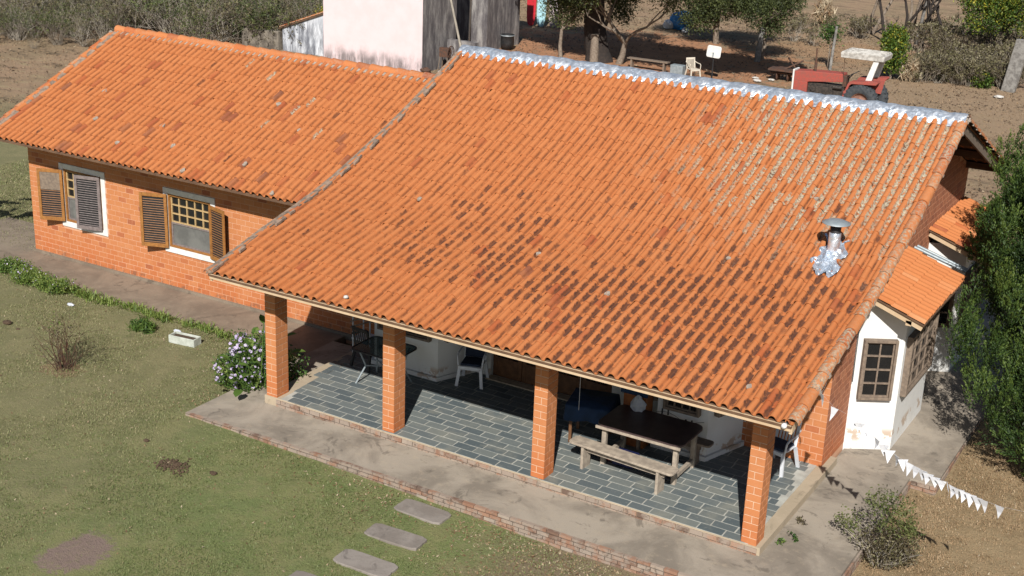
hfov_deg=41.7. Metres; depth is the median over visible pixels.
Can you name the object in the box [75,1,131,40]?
scrub bush
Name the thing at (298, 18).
scrub bush
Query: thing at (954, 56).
dry bush
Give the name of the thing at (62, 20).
scrub bush
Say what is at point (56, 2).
scrub bush
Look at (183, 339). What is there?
planter
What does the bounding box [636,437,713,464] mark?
wooden bench
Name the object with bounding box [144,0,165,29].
scrub bush
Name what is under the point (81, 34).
scrub bush
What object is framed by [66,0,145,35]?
scrub bush
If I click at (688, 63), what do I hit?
plastic chair
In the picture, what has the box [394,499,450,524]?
stepping stone
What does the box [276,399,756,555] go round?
veranda kerb
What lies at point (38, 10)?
scrub bush
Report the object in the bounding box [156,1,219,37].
scrub bush
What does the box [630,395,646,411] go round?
plastic bag
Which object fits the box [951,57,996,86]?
dry bush
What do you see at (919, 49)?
dry bush
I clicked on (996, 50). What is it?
dry bush
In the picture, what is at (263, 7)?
scrub bush
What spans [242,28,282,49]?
stone wall
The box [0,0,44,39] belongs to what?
scrub bush
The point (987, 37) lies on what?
dry bush
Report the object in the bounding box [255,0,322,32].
scrub bush
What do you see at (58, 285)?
border plant
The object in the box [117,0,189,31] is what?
scrub bush
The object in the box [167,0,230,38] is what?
scrub bush
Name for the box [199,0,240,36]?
scrub bush
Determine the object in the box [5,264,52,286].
border plant
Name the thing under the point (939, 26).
dry bush
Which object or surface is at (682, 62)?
yard leaves
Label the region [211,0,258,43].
scrub bush
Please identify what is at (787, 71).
plough
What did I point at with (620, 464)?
storage box
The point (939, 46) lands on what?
dry bush
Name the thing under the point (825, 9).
dry grass tuft
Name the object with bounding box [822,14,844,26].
dry bush
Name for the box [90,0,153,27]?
scrub bush
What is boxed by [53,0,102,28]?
scrub bush
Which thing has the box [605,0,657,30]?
olive tree
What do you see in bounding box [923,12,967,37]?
dry bush
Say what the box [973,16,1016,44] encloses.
dry bush
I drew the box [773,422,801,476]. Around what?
plastic chair
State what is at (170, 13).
scrub bush
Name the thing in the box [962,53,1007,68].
dry bush
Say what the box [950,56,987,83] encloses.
dry bush
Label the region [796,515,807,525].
weed
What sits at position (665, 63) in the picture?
bench
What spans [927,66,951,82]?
dry bush
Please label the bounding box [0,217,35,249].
path
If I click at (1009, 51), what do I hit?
dry bush
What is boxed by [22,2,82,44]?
scrub bush
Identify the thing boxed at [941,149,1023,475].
evergreen tree
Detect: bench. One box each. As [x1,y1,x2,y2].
[569,436,678,494]
[627,57,669,71]
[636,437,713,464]
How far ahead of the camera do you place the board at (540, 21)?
71.46 m
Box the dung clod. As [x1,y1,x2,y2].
[3,320,11,324]
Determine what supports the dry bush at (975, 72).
on the ground at (62, 554)
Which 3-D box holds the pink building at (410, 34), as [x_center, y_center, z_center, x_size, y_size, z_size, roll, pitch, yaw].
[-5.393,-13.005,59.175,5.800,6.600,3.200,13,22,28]
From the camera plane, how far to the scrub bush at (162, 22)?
64.47 m
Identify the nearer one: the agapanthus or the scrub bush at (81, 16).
the agapanthus
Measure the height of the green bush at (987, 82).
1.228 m
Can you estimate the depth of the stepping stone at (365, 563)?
20.31 m
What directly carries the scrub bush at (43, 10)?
on the ground at (62, 554)
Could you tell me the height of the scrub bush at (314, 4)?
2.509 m
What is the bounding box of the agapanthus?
[126,315,156,334]
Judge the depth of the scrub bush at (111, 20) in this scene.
62.75 m
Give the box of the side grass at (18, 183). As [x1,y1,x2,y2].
[0,159,35,250]
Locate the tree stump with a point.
(594, 50)
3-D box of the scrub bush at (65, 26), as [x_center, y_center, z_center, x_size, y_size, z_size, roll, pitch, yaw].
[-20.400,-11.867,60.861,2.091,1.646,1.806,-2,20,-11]
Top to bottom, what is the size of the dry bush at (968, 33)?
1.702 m
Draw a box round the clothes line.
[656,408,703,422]
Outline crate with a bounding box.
[670,64,685,74]
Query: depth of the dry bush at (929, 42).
67.91 m
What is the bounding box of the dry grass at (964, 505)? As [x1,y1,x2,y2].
[855,430,1023,575]
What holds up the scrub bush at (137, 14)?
on the ground at (62, 554)
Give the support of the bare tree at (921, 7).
on the ground at (62, 554)
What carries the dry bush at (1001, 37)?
on the ground at (62, 554)
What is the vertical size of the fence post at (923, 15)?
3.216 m
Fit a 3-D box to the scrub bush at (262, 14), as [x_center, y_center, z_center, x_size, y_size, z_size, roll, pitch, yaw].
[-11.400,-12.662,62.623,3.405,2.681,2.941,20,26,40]
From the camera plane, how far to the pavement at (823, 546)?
21.75 m
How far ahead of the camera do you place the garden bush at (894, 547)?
20.69 m
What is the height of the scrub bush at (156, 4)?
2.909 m
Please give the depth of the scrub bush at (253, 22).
61.73 m
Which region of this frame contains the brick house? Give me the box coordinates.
[0,25,1003,545]
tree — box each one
[537,0,599,56]
[562,0,696,64]
[584,0,612,62]
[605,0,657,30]
[663,0,767,43]
[724,0,813,60]
[816,16,847,67]
[868,0,892,33]
[879,0,938,38]
[908,0,937,41]
[922,0,941,46]
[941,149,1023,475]
[953,0,1023,45]
[964,123,1023,375]
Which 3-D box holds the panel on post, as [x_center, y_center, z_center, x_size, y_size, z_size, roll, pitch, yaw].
[8.751,-9.800,58.497,0.172,1.479,0.761,-16,27,-42]
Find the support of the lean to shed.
on the ground at (62, 554)
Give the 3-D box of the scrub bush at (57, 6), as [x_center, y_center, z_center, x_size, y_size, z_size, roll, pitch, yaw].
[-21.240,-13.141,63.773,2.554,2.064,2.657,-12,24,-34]
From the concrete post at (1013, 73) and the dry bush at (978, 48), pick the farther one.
the dry bush at (978, 48)
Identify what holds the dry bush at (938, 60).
on the ground at (62, 554)
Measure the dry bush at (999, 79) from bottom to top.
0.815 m
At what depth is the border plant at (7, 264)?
31.59 m
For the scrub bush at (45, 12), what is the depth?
63.92 m
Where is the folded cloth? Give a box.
[621,387,647,397]
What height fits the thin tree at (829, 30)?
2.706 m
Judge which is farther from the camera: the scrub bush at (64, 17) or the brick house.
the scrub bush at (64, 17)
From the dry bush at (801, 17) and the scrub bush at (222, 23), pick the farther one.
the dry bush at (801, 17)
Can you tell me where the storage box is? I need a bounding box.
[612,447,639,468]
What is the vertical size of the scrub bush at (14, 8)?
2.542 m
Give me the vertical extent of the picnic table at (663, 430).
0.775 m
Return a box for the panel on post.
[706,45,721,77]
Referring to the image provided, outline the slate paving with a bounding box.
[288,349,808,542]
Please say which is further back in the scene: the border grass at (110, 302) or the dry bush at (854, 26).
the dry bush at (854, 26)
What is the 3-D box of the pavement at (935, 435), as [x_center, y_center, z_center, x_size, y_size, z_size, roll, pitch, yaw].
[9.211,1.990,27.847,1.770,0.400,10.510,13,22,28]
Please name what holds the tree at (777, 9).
on the ground at (62, 554)
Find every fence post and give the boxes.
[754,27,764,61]
[828,26,837,69]
[915,1,926,44]
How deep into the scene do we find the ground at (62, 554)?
23.36 m
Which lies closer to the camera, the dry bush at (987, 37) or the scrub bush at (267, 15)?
the scrub bush at (267, 15)
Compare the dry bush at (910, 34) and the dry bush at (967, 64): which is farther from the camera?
the dry bush at (910, 34)
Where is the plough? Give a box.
[768,57,803,81]
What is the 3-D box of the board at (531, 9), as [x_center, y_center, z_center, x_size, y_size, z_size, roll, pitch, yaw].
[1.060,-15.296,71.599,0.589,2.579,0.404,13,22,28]
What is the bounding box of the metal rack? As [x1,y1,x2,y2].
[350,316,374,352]
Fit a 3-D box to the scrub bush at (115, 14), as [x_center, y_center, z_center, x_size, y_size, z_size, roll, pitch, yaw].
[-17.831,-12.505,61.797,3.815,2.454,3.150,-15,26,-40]
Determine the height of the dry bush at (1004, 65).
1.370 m
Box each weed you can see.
[775,538,786,545]
[787,531,798,541]
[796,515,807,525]
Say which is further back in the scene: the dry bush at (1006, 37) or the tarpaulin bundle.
the tarpaulin bundle
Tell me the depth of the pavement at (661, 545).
22.17 m
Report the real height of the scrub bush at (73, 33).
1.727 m
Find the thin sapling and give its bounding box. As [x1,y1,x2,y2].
[39,312,71,349]
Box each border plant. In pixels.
[0,255,37,275]
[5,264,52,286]
[31,271,79,294]
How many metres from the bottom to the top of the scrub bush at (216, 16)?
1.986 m
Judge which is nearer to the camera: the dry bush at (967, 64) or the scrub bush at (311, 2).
the dry bush at (967, 64)
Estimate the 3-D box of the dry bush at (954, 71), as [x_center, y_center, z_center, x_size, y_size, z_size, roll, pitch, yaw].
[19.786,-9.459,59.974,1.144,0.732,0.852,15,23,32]
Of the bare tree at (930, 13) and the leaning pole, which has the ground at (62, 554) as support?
the bare tree at (930, 13)
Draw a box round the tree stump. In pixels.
[589,34,598,61]
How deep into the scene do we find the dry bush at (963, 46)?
63.76 m
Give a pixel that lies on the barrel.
(507, 41)
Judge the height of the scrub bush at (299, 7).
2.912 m
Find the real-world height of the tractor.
2.588 m
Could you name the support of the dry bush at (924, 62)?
on the ground at (62, 554)
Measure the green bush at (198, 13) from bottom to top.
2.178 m
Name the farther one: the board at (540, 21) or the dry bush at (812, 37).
the board at (540, 21)
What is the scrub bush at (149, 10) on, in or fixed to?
on the ground at (62, 554)
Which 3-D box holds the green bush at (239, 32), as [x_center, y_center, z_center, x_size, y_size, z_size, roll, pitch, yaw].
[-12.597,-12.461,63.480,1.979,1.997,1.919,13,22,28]
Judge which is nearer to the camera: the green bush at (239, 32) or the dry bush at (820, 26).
the green bush at (239, 32)
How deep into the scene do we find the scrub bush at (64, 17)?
62.79 m
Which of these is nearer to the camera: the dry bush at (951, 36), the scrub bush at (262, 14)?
the scrub bush at (262, 14)
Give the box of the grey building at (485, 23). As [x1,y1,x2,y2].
[456,0,519,48]
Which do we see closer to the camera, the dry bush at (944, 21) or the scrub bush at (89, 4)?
the scrub bush at (89, 4)
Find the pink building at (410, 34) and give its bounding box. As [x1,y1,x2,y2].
[323,0,456,71]
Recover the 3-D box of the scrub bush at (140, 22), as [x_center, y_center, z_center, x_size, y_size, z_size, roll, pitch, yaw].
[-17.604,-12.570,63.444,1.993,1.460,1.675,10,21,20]
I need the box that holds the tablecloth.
[563,387,620,425]
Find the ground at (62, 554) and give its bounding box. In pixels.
[0,0,1023,575]
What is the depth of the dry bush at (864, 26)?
71.78 m
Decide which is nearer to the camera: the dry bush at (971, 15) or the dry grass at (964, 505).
the dry grass at (964, 505)
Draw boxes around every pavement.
[189,391,824,575]
[230,341,351,400]
[760,460,909,575]
[836,299,1020,490]
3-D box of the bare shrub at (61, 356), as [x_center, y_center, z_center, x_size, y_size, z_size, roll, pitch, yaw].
[-8.794,1.081,26.352,1.196,1.184,1.394,13,22,28]
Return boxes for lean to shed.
[278,6,323,55]
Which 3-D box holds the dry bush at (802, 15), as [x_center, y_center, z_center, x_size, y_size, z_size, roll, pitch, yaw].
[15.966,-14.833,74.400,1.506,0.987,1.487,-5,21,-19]
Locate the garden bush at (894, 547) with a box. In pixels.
[828,484,925,571]
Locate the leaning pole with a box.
[450,0,460,46]
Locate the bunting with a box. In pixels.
[821,387,1023,517]
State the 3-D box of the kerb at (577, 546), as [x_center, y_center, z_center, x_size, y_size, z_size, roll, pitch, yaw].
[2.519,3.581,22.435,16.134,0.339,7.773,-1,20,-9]
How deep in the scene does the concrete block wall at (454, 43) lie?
58.48 m
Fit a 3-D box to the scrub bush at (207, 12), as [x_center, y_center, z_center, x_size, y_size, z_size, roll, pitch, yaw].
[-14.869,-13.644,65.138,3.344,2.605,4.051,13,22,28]
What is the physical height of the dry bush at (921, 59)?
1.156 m
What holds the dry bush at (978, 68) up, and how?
on the ground at (62, 554)
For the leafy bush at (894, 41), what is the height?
2.971 m
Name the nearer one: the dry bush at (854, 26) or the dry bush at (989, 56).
the dry bush at (989, 56)
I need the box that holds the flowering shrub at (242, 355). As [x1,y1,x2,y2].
[210,325,266,390]
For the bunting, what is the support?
hanging from the brick house
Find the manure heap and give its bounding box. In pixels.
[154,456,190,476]
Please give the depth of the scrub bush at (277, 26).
61.62 m
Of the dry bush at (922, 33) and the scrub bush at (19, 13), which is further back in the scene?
the dry bush at (922, 33)
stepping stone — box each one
[289,570,316,575]
[333,549,397,575]
[364,523,426,550]
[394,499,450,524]
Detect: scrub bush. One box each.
[0,0,28,36]
[0,0,30,33]
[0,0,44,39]
[0,0,64,37]
[0,0,66,37]
[0,4,25,38]
[0,4,37,40]
[13,0,73,31]
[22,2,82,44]
[24,30,43,47]
[33,0,84,24]
[40,10,79,43]
[42,0,78,27]
[43,4,80,36]
[46,8,84,36]
[50,0,111,38]
[51,14,106,46]
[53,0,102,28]
[53,3,100,39]
[58,11,84,38]
[65,0,113,29]
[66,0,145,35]
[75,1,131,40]
[76,0,153,28]
[78,0,167,32]
[89,4,138,32]
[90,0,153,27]
[92,0,184,28]
[98,0,160,30]
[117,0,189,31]
[123,0,210,34]
[124,11,156,28]
[126,0,215,34]
[129,0,206,32]
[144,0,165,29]
[145,0,203,33]
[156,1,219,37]
[159,0,213,27]
[162,0,231,33]
[163,0,254,43]
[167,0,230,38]
[167,0,257,41]
[189,0,223,33]
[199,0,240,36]
[205,0,258,37]
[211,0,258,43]
[224,0,276,38]
[230,0,297,29]
[230,0,304,29]
[233,0,302,29]
[249,1,297,40]
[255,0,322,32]
[255,6,304,31]
[256,4,313,43]
[259,0,322,26]
[261,0,313,20]
[262,6,316,39]
[276,0,320,16]
[309,0,322,12]
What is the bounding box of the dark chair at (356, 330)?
[350,325,371,372]
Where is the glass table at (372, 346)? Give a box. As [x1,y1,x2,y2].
[351,336,416,382]
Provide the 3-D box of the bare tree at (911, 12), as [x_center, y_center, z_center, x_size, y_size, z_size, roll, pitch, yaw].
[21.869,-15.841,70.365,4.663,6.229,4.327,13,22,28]
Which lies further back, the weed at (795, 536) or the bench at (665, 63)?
the bench at (665, 63)
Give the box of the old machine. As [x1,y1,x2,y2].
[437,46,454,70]
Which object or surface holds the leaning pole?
attached to the pink building at (410, 34)
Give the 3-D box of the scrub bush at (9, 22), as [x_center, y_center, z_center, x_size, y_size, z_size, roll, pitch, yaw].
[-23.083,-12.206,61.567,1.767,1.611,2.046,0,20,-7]
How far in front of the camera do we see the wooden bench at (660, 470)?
22.32 m
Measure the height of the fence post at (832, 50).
2.206 m
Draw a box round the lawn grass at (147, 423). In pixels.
[0,273,627,575]
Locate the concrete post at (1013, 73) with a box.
[1000,39,1023,92]
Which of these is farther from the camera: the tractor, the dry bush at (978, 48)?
the dry bush at (978, 48)
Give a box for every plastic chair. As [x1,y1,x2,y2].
[455,345,488,388]
[684,57,700,76]
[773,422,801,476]
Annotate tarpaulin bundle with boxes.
[663,10,692,29]
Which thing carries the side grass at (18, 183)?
on the ground at (62, 554)
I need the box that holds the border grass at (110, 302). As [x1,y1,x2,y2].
[68,284,291,356]
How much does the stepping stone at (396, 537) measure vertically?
0.085 m
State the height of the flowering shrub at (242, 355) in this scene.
1.260 m
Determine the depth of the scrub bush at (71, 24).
62.53 m
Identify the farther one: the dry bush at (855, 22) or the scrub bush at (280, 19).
the dry bush at (855, 22)
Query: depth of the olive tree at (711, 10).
67.66 m
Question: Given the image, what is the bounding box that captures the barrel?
[501,33,514,49]
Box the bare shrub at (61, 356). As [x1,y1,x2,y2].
[22,306,108,371]
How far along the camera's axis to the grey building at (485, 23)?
63.77 m
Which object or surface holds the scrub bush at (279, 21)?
on the ground at (62, 554)
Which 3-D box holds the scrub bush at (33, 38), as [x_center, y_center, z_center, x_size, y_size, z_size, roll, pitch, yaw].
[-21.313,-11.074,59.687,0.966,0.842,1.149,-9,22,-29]
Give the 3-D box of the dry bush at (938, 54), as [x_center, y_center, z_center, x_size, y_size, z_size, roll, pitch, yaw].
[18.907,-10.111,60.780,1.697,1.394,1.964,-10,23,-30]
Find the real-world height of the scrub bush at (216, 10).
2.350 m
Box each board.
[527,0,536,25]
[537,0,546,26]
[549,4,557,27]
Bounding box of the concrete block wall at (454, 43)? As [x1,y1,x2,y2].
[447,39,478,59]
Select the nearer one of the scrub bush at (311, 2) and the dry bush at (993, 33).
the scrub bush at (311, 2)
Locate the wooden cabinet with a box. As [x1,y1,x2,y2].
[623,393,652,448]
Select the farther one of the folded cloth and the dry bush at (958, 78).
the dry bush at (958, 78)
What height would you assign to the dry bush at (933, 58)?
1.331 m
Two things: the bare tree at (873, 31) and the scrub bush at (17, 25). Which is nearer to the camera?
the scrub bush at (17, 25)
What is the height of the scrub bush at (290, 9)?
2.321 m
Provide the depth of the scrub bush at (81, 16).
62.42 m
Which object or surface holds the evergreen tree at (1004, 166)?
on the ground at (62, 554)
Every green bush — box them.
[184,0,215,32]
[229,7,259,38]
[934,63,949,81]
[967,69,995,88]
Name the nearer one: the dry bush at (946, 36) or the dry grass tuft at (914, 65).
the dry grass tuft at (914, 65)
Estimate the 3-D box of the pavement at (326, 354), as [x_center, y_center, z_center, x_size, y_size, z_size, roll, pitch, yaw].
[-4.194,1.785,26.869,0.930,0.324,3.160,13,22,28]
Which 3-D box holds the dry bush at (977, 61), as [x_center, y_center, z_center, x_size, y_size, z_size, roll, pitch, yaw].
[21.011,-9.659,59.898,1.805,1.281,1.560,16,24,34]
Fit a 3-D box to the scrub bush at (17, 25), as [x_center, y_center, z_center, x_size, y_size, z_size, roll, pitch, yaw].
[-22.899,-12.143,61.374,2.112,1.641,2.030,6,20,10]
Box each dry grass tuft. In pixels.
[811,0,837,25]
[897,55,921,82]
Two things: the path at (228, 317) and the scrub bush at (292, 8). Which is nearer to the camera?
the path at (228, 317)
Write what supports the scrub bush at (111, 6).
on the ground at (62, 554)
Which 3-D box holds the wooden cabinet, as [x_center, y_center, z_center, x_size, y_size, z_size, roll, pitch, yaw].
[2.203,2.230,23.637,0.440,1.120,0.300,13,22,28]
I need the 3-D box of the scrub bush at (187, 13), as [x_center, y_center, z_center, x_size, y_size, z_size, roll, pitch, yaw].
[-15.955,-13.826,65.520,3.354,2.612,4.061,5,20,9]
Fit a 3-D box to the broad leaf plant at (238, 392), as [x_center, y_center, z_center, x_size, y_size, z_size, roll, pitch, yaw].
[-4.835,1.367,25.846,2.012,1.824,1.306,-10,23,-30]
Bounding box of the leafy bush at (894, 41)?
[877,20,911,79]
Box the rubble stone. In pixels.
[420,67,430,72]
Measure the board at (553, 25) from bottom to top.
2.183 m
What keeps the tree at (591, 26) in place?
on the ground at (62, 554)
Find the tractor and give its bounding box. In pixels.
[791,47,892,102]
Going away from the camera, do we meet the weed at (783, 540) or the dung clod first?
the weed at (783, 540)
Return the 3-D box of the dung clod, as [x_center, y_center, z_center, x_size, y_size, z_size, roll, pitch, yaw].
[-10.772,0.727,28.679,0.229,0.085,0.165,13,22,28]
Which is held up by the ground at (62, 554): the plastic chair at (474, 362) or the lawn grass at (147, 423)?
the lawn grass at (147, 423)
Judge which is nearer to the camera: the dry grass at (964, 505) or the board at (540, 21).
the dry grass at (964, 505)
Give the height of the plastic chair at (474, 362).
0.874 m
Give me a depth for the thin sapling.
26.64 m
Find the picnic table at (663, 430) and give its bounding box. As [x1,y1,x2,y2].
[595,405,702,484]
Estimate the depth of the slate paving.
23.64 m
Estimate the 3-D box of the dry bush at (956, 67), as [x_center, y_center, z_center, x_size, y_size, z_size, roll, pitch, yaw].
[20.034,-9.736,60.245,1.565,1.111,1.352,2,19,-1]
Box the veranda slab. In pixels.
[265,351,836,555]
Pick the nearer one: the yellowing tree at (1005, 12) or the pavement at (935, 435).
the pavement at (935, 435)
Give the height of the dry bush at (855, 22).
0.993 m
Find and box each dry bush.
[783,18,807,40]
[790,16,814,32]
[794,11,813,29]
[801,24,828,45]
[810,20,834,37]
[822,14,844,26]
[844,14,878,38]
[846,14,866,33]
[846,21,867,36]
[848,14,877,24]
[898,27,927,49]
[902,54,947,81]
[905,18,947,51]
[905,46,939,73]
[907,55,950,82]
[908,51,932,76]
[912,50,959,78]
[915,49,955,80]
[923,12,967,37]
[923,31,946,51]
[924,52,981,82]
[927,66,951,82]
[928,24,964,48]
[928,26,976,48]
[931,39,958,53]
[932,31,969,49]
[941,48,971,57]
[945,60,970,82]
[945,67,967,83]
[946,47,987,56]
[947,41,977,54]
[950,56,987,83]
[951,26,991,47]
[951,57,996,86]
[951,71,973,84]
[955,55,987,85]
[957,22,1015,47]
[958,49,987,62]
[958,67,987,86]
[959,67,992,85]
[962,7,990,34]
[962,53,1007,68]
[964,58,1003,81]
[965,42,990,59]
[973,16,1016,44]
[976,43,1011,60]
[977,19,1015,46]
[978,57,1023,87]
[985,42,1013,60]
[987,29,1023,45]
[987,39,1013,57]
[987,51,1008,79]
[991,34,1023,54]
[992,71,1003,87]
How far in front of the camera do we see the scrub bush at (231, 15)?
64.18 m
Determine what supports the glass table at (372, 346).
on the slate paving
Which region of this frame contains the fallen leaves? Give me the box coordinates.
[0,289,1018,575]
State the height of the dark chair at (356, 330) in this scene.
0.874 m
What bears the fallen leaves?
on the ground at (62, 554)
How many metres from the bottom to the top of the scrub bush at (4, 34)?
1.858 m
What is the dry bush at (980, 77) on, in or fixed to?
on the ground at (62, 554)
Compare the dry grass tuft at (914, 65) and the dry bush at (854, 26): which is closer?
the dry grass tuft at (914, 65)
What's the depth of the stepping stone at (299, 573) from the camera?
19.95 m
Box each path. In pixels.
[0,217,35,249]
[0,241,345,354]
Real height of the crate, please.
0.450 m
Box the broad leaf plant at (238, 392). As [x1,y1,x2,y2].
[214,314,309,396]
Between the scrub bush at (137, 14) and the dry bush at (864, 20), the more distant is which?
the dry bush at (864, 20)
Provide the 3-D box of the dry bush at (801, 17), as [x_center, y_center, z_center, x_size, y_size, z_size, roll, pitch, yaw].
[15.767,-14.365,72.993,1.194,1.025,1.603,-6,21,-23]
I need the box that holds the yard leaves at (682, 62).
[0,0,1023,298]
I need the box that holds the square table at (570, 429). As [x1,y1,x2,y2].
[568,421,611,441]
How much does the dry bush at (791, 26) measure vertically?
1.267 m
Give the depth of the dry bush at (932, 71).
59.84 m
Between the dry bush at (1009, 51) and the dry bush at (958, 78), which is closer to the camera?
the dry bush at (958, 78)
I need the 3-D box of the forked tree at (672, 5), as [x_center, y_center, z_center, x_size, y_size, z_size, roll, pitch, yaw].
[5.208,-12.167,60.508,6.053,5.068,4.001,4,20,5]
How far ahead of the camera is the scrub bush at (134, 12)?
62.47 m
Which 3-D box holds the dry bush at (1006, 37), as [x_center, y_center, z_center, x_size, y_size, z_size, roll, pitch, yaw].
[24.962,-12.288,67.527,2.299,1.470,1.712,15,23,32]
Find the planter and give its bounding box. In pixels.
[168,331,200,347]
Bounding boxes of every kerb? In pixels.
[185,392,998,575]
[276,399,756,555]
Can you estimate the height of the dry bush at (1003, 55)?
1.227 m
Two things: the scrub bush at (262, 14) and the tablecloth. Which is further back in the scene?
the scrub bush at (262, 14)
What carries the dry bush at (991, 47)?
on the ground at (62, 554)
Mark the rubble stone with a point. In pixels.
(424, 69)
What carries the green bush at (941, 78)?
on the ground at (62, 554)
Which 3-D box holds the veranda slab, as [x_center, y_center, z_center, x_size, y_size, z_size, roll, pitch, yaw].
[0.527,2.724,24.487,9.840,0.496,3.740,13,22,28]
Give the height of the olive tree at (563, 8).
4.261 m
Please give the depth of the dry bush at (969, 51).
62.99 m

